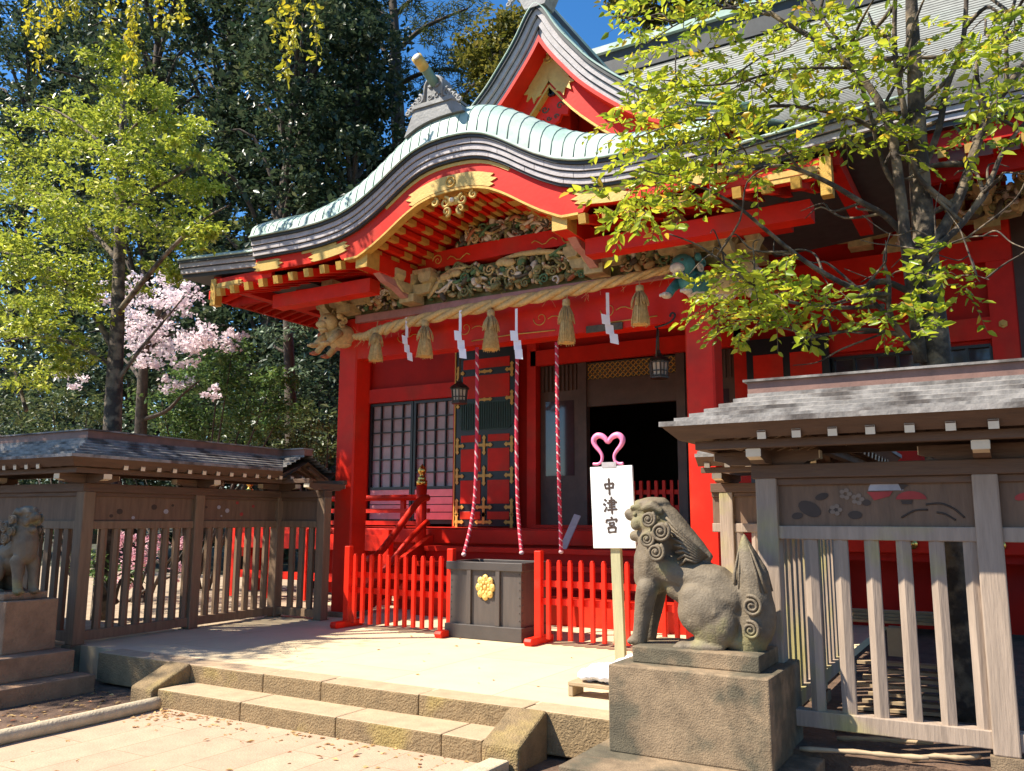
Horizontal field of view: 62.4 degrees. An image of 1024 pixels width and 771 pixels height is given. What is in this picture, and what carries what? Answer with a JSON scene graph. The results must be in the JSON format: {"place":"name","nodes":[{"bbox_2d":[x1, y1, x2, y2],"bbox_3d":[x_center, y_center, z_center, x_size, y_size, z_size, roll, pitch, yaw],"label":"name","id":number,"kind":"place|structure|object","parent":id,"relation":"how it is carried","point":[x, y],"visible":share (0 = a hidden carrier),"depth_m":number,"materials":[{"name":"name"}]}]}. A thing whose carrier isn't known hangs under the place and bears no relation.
{"place":"outdoors","nodes":[
{"label":"outdoors","id":0,"kind":"place"},
{"bbox_2d":[41,528,314,575],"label":"ground","id":1,"kind":"structure","parent":0,"point":[285,566],"depth_m":32.29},
{"bbox_2d":[0,28,133,483],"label":"tree","id":2,"kind":"object","parent":1,"relation":"on","point":[1,113],"visible":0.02,"depth_m":57.23,"materials":[{"name":"green plant"}]},
{"bbox_2d":[0,0,158,536],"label":"tree","id":3,"kind":"object","parent":1,"relation":"on","point":[29,58],"visible":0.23,"depth_m":37.38,"materials":[{"name":"green plant"}]},
{"bbox_2d":[0,0,211,553],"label":"tree","id":4,"kind":"object","parent":1,"relation":"on","point":[89,16],"visible":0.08,"depth_m":38.15,"materials":[{"name":"green plant"}]},
{"bbox_2d":[0,0,220,543],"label":"tree","id":5,"kind":"object","parent":1,"relation":"on","point":[94,540],"visible":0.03,"depth_m":51.48,"materials":[{"name":"green plant"}]},
{"bbox_2d":[0,0,278,563],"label":"tree","id":6,"kind":"object","parent":1,"relation":"on","point":[194,35],"visible":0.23,"depth_m":30.35,"materials":[{"name":"green plant"}]},
{"bbox_2d":[0,318,339,572],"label":"shrub","id":7,"kind":"object","parent":1,"relation":"on","point":[326,389],"visible":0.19,"depth_m":24.29,"materials":[{"name":"green plant"}]},
{"bbox_2d":[0,428,346,671],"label":"roofed fence","id":8,"kind":"object","parent":1,"relation":"on","point":[90,466],"visible":0.95,"depth_m":9.78,"materials":[{"name":"brown wood"}]},
{"bbox_2d":[69,0,278,542],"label":"tree","id":9,"kind":"object","parent":1,"relation":"on","point":[214,77],"visible":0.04,"depth_m":47.44,"materials":[{"name":"green plant"}]},
{"bbox_2d":[47,0,339,557],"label":"tree","id":10,"kind":"object","parent":1,"relation":"on","point":[140,103],"visible":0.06,"depth_m":31.90,"materials":[{"name":"green plant"}]},
{"bbox_2d":[81,0,418,568],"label":"tree","id":11,"kind":"object","parent":1,"relation":"on","point":[258,32],"visible":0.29,"depth_m":26.77,"materials":[{"name":"green plant"}]},
{"bbox_2d":[151,0,422,561],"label":"tree","id":12,"kind":"object","parent":1,"relation":"on","point":[234,224],"visible":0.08,"depth_m":31.17,"materials":[{"name":"green plant"}]},
{"bbox_2d":[184,0,412,442],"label":"tree","id":13,"kind":"object","parent":1,"relation":"on","point":[321,133],"depth_m":46.49,"materials":[{"name":"green plant"}]},
{"bbox_2d":[240,182,358,516],"bbox_3d":[-5.708,-0.886,33.048,9.183,15.465,8.762,2,-9,-10],"label":"tree","id":14,"kind":"object","parent":1,"relation":"on","point":[314,332],"depth_m":30.78,"materials":[{"name":"green plant"}]},
{"bbox_2d":[218,9,420,570],"bbox_3d":[-5.596,-3.425,27.811,7.145,18.678,8.388,7,-11,-37],"label":"tree","id":15,"kind":"object","parent":1,"relation":"on","point":[362,137],"visible":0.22,"depth_m":27.48,"materials":[{"name":"green plant"}]},
{"bbox_2d":[335,0,493,146],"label":"pine tree","id":16,"kind":"object","parent":1,"relation":"on","point":[397,63],"visible":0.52,"depth_m":36.17,"materials":[{"name":"green plant"}]},
{"bbox_2d":[445,0,525,105],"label":"tree","id":17,"kind":"object","parent":1,"relation":"on","point":[485,54],"visible":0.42,"depth_m":27.43,"materials":[{"name":"green plant"}]},
{"bbox_2d":[594,0,751,34],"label":"tree","id":18,"kind":"object","parent":1,"relation":"on","point":[645,24],"visible":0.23,"depth_m":31.78,"materials":[{"name":"green plant"}]},
{"bbox_2d":[659,358,1023,770],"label":"roofed fence","id":19,"kind":"object","parent":1,"relation":"on","point":[816,457],"visible":0.97,"depth_m":5.13,"materials":[{"name":"grey wood"}]},
{"bbox_2d":[39,566,331,647],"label":"garden ground","id":20,"kind":"structure","parent":0,"point":[58,644],"depth_m":13.67,"materials":[{"name":"soil"}]},
{"bbox_2d":[0,384,104,574],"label":"shrub","id":21,"kind":"object","parent":20,"relation":"on","point":[50,406],"visible":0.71,"depth_m":19.73,"materials":[{"name":"green plant"}]},
{"bbox_2d":[69,549,145,604],"bbox_3d":[-5.343,2.471,11.103,1.058,0.772,0.613,0,-9,0],"label":"plant","id":22,"kind":"object","parent":20,"relation":"on","point":[92,573],"visible":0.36,"depth_m":11.06,"materials":[{"name":"green plant"}]},
{"bbox_2d":[0,34,235,620],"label":"tree","id":23,"kind":"object","parent":20,"relation":"on","point":[91,119],"visible":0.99,"depth_m":11.94,"materials":[{"name":"green plant"}]},
{"bbox_2d":[117,531,183,602],"bbox_3d":[-5.796,2.908,13.546,1.260,1.213,2.635,5,-10,-30],"label":"azalea bush","id":24,"kind":"object","parent":20,"relation":"on","point":[145,571],"visible":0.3,"depth_m":13.77,"materials":[{"name":"pink plant"}]},
{"bbox_2d":[54,270,249,434],"bbox_3d":[-6.845,-0.565,15.861,4.738,3.733,1.888,-5,-10,30],"label":"cherry tree","id":25,"kind":"object","parent":20,"relation":"on","point":[144,360],"visible":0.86,"depth_m":15.62,"materials":[{"name":"pink plant"}]},
{"bbox_2d":[122,337,310,589],"bbox_3d":[-5.477,1.508,15.964,3.990,4.776,2.582,-5,-10,30],"label":"shrub","id":26,"kind":"object","parent":20,"relation":"on","point":[186,417],"visible":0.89,"depth_m":15.92,"materials":[{"name":"green plant"}]},
{"bbox_2d":[254,320,313,445],"bbox_3d":[-4.851,-0.511,17.993,1.533,5.440,0.730,-3,-9,19],"label":"tree","id":27,"kind":"object","parent":20,"relation":"on","point":[288,336],"visible":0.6,"depth_m":18.05,"materials":[{"name":"green plant"}]},
{"bbox_2d":[256,398,337,588],"bbox_3d":[-4.156,2.057,16.552,2.575,3.883,1.803,-17,-20,63],"label":"shrub","id":28,"kind":"object","parent":20,"relation":"on","point":[302,433],"visible":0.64,"depth_m":16.57,"materials":[{"name":"green plant"}]},
{"bbox_2d":[0,708,476,770],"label":"pavement","id":29,"kind":"structure","parent":0,"point":[120,745],"depth_m":5.84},
{"bbox_2d":[0,697,161,744],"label":"curb","id":30,"kind":"structure","parent":29,"relation":"on","point":[43,728],"depth_m":6.45,"materials":[{"name":"stone"}]},
{"bbox_2d":[97,649,608,770],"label":"stone steps","id":31,"kind":"structure","parent":29,"relation":"on","point":[520,734],"depth_m":6.35,"materials":[{"name":"beige stone"}]},
{"bbox_2d":[0,679,571,770],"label":"soil","id":32,"kind":"structure","parent":0,"point":[549,763],"depth_m":7.16,"materials":[{"name":"brown soil"}]},
{"bbox_2d":[0,589,94,708],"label":"pedestal","id":33,"kind":"object","parent":32,"relation":"on","point":[36,665],"visible":0.93,"depth_m":7.75,"materials":[{"name":"grey stone"}]},
{"bbox_2d":[0,506,43,595],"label":"stone lion dog","id":34,"kind":"object","parent":33,"relation":"on","point":[23,529],"visible":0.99,"depth_m":8.03},
{"bbox_2d":[20,0,324,94],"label":"tree","id":35,"kind":"object","parent":32,"relation":"on","point":[132,22],"visible":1,"depth_m":10.83,"materials":[{"name":"yellow plant"}]},
{"bbox_2d":[0,632,594,770],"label":"fallen leaves","id":36,"kind":"object","parent":32,"relation":"on","point":[183,714],"visible":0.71,"depth_m":6.67,"materials":[{"name":"brown plant"}]},
{"bbox_2d":[462,758,508,770],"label":"curb","id":37,"kind":"structure","parent":32,"relation":"on","point":[491,764],"depth_m":5.32,"materials":[{"name":"stone"}]},
{"bbox_2d":[559,637,824,770],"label":"pedestal","id":38,"kind":"object","parent":32,"relation":"on","point":[671,708],"visible":0.91,"depth_m":5.00,"materials":[{"name":"grey stone"}]},
{"bbox_2d":[624,497,776,651],"bbox_3d":[1.196,1.234,5.455,0.985,1.024,0.407,-5,-10,30],"label":"stone lion dog","id":39,"kind":"object","parent":38,"relation":"on","point":[720,608],"visible":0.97,"depth_m":5.33},
{"bbox_2d":[79,596,886,709],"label":"terrace","id":40,"kind":"structure","parent":0,"point":[551,669],"depth_m":8.33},
{"bbox_2d":[330,546,455,637],"bbox_3d":[-1.343,2.388,9.923,1.610,0.960,0.516,-5,-10,30],"label":"picket fence","id":41,"kind":"object","parent":40,"relation":"on","point":[352,574],"visible":0.91,"depth_m":9.91,"materials":[{"name":"red paint"}]},
{"bbox_2d":[445,559,545,642],"bbox_3d":[-0.158,2.394,9.497,0.990,0.825,0.665,-5,-10,30],"label":"offering box","id":42,"kind":"object","parent":40,"relation":"on","point":[491,599],"visible":0.94,"depth_m":9.21,"materials":[{"name":"grey wood"}]},
{"bbox_2d":[568,678,608,695],"bbox_3d":[0.787,2.237,6.171,0.750,0.105,0.200,-5,-10,30],"label":"plank","id":43,"kind":"object","parent":40,"relation":"on","point":[576,686],"visible":0.38,"depth_m":6.25,"materials":[{"name":"beige wood"}]},
{"bbox_2d":[578,654,632,683],"bbox_3d":[0.759,2.085,6.238,0.549,0.233,0.293,-5,-10,30],"label":"sand sack","id":44,"kind":"object","parent":43,"relation":"on","point":[594,672],"visible":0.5,"depth_m":6.20,"materials":[{"name":"white fabric"}]},
{"bbox_2d":[177,0,1023,634],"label":"shrine hall","id":45,"kind":"structure","parent":40,"relation":"on","point":[453,200],"depth_m":11.33,"materials":[{"name":"red wood"}]},
{"bbox_2d":[367,401,413,520],"bbox_3d":[-2.259,1.441,15.788,1.020,2.250,0.070,-5,-10,30],"label":"lattice window","id":46,"kind":"structure","parent":45,"relation":"in","point":[390,472],"depth_m":15.82,"materials":[{"name":"paper"}]},
{"bbox_2d":[412,398,453,523],"bbox_3d":[-1.396,1.365,15.288,0.940,2.250,0.070,-5,-10,30],"label":"lattice window","id":47,"kind":"structure","parent":45,"relation":"in","point":[433,418],"depth_m":15.31,"materials":[{"name":"paper"}]},
{"bbox_2d":[450,358,469,404],"bbox_3d":[-0.725,-0.261,11.739,0.310,1.037,0.268,-5,-10,30],"label":"hanging lantern","id":48,"kind":"object","parent":45,"relation":"hanging from","point":[459,389],"visible":0.96,"depth_m":11.61,"materials":[{"name":"brown metal"}]},
{"bbox_2d":[461,347,478,556],"bbox_3d":[-0.497,0.759,10.239,0.064,2.565,0.413,-3,-9,19],"label":"bell cord","id":49,"kind":"object","parent":45,"relation":"hanging from","point":[463,554],"visible":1,"depth_m":10.38,"materials":[{"name":"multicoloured fabric"}]},
{"bbox_2d":[453,346,515,527],"bbox_3d":[-0.469,0.900,14.538,1.220,3.159,0.096,-5,-10,30],"label":"door leaf","id":50,"kind":"structure","parent":45,"relation":"in","point":[495,499],"depth_m":14.48,"materials":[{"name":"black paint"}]},
{"bbox_2d":[346,265,669,347],"bbox_3d":[-0.221,-0.933,10.351,4.908,0.598,0.307,-5,-10,30],"label":"sacred rope","id":51,"kind":"object","parent":45,"relation":"hanging from","point":[505,302],"visible":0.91,"depth_m":10.18,"materials":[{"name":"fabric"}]},
{"bbox_2d":[368,321,383,363],"bbox_3d":[-1.803,-0.584,11.198,0.203,0.565,0.209,-5,-10,30],"label":"straw tassel","id":52,"kind":"object","parent":51,"relation":"hanging from","point":[375,354],"visible":1,"depth_m":11.13,"materials":[{"name":"wicker"}]},
{"bbox_2d":[402,317,412,361],"bbox_3d":[-1.357,-0.598,10.946,0.152,0.579,0.024,4,-10,-21],"label":"paper streamer","id":53,"kind":"object","parent":51,"relation":"hanging from","point":[406,347],"visible":1,"depth_m":10.93,"materials":[{"name":"white paper"}]},
{"bbox_2d":[416,313,433,359],"bbox_3d":[-1.111,-0.638,10.796,0.220,0.596,0.243,-4,-10,23],"label":"straw tassel","id":54,"kind":"object","parent":51,"relation":"hanging from","point":[424,349],"visible":1,"depth_m":10.72,"materials":[{"name":"wicker"}]},
{"bbox_2d":[454,310,466,358],"bbox_3d":[-0.637,-0.637,10.516,0.182,0.637,0.024,-4,-10,24],"label":"paper streamer","id":55,"kind":"object","parent":51,"relation":"hanging from","point":[460,344],"visible":1,"depth_m":10.51,"materials":[{"name":"white paper"}]},
{"bbox_2d":[482,301,499,352],"bbox_3d":[-0.257,-0.722,10.303,0.224,0.626,0.231,-2,-9,15],"label":"straw tassel","id":56,"kind":"object","parent":51,"relation":"hanging from","point":[490,325],"visible":1,"depth_m":10.23,"materials":[{"name":"wicker"}]},
{"bbox_2d":[510,308,522,358],"bbox_3d":[0.060,-0.612,10.095,0.197,0.634,0.024,-7,-11,38],"label":"paper streamer","id":57,"kind":"object","parent":51,"relation":"hanging from","point":[517,345],"visible":1,"depth_m":10.09,"materials":[{"name":"white paper"}]},
{"bbox_2d":[557,294,575,346],"bbox_3d":[0.630,-0.790,9.787,0.209,0.657,0.230,-1,-9,8],"label":"straw tassel","id":58,"kind":"object","parent":51,"relation":"hanging from","point":[566,321],"visible":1,"depth_m":9.72,"materials":[{"name":"wicker"}]},
{"bbox_2d":[601,293,618,344],"bbox_3d":[1.100,-0.754,9.517,0.197,0.599,0.024,1,-9,-4],"label":"paper streamer","id":59,"kind":"object","parent":51,"relation":"hanging from","point":[609,328],"visible":1,"depth_m":9.50,"materials":[{"name":"white paper"}]},
{"bbox_2d":[631,278,649,327],"bbox_3d":[1.416,-0.929,9.343,0.214,0.565,0.220,0,-9,1],"label":"straw tassel","id":60,"kind":"object","parent":51,"relation":"hanging from","point":[640,315],"visible":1,"depth_m":9.27,"materials":[{"name":"wicker"}]},
{"bbox_2d":[514,359,523,554],"bbox_3d":[0.089,0.805,10.003,0.063,2.349,0.272,3,-9,-15],"label":"bell cord","id":61,"kind":"object","parent":45,"relation":"hanging from","point":[516,446],"visible":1,"depth_m":10.07,"materials":[{"name":"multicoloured fabric"}]},
{"bbox_2d":[555,342,562,553],"bbox_3d":[0.543,0.698,9.778,0.098,2.460,0.057,-5,-10,30],"label":"bell cord","id":62,"kind":"object","parent":45,"relation":"hanging from","point":[559,492],"visible":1,"depth_m":9.76,"materials":[{"name":"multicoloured fabric"}]},
{"bbox_2d":[562,514,580,548],"bbox_3d":[0.822,2.067,11.917,0.306,0.504,0.100,4,-10,-25],"label":"leaning board","id":63,"kind":"object","parent":45,"relation":"on","point":[570,530],"visible":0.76,"depth_m":11.91,"materials":[{"name":"grey wood"}]},
{"bbox_2d":[647,329,670,379],"bbox_3d":[1.784,-0.538,10.295,0.310,0.921,0.268,-5,-10,30],"label":"hanging lantern","id":64,"kind":"object","parent":45,"relation":"hanging from","point":[659,366],"visible":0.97,"depth_m":10.17,"materials":[{"name":"brown metal"}]},
{"bbox_2d":[746,332,830,482],"bbox_3d":[3.945,0.647,11.962,1.150,2.730,0.072,-5,-10,30],"label":"door leaf","id":65,"kind":"structure","parent":45,"relation":"in","point":[761,363],"depth_m":12.12,"materials":[{"name":"black paint"}]},
{"bbox_2d":[830,343,993,372],"bbox_3d":[5.181,-0.261,11.662,2.556,0.380,0.080,-5,-10,30],"label":"strip window","id":66,"kind":"structure","parent":45,"relation":"in","point":[980,352],"depth_m":11.65,"materials":[{"name":"black glass"}]},
{"bbox_2d":[524,551,693,646],"bbox_3d":[1.004,2.182,8.563,1.750,0.960,0.516,-5,-10,30],"label":"picket fence","id":67,"kind":"object","parent":40,"relation":"on","point":[548,601],"visible":0.52,"depth_m":8.71,"materials":[{"name":"red paint"}]},
{"bbox_2d":[590,432,636,659],"bbox_3d":[0.976,1.508,8.057,0.464,2.136,0.098,-5,-10,30],"label":"name sign","id":68,"kind":"object","parent":40,"relation":"on","point":[612,493],"visible":0.98,"depth_m":8.06,"materials":[{"name":"white wood"}]},
{"bbox_2d":[0,0,1013,487],"label":"sky","id":69,"kind":"structure","parent":0,"point":[582,15],"materials":[{"name":"blue"}]},
{"bbox_2d":[793,629,1023,770],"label":"soil bed","id":70,"kind":"object","parent":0,"point":[819,737],"depth_m":5.30,"materials":[{"name":"brown soil"}]},
{"bbox_2d":[559,0,1023,722],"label":"tree","id":71,"kind":"object","parent":70,"relation":"on","point":[923,306],"visible":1,"depth_m":6.34,"materials":[{"name":"green plant"}]},
{"bbox_2d":[799,746,928,759],"bbox_3d":[2.045,2.146,4.929,0.702,0.053,0.041,-4,-10,26],"label":"stick","id":72,"kind":"object","parent":70,"relation":"on","point":[880,754],"visible":1,"depth_m":4.92,"materials":[{"name":"beige wood"}]},
{"bbox_2d":[836,736,933,744],"bbox_3d":[2.300,2.192,5.220,0.552,0.053,0.044,-4,-10,23],"label":"stick","id":73,"kind":"object","parent":70,"relation":"on","point":[876,739],"visible":0.91,"depth_m":5.22,"materials":[{"name":"beige wood"}]},
{"bbox_2d":[852,608,940,716],"bbox_3d":[2.937,2.040,6.259,0.899,0.680,0.445,-4,-10,26],"label":"lumber pile","id":74,"kind":"object","parent":70,"relation":"on","point":[894,640],"visible":0.33,"depth_m":6.17,"materials":[{"name":"beige wood"}]},
{"bbox_2d":[910,753,981,760],"bbox_3d":[2.485,2.134,4.847,0.386,0.053,0.063,-2,-9,12],"label":"stick","id":75,"kind":"object","parent":70,"relation":"on","point":[955,757],"visible":0.82,"depth_m":4.82,"materials":[{"name":"beige wood"}]}
]}

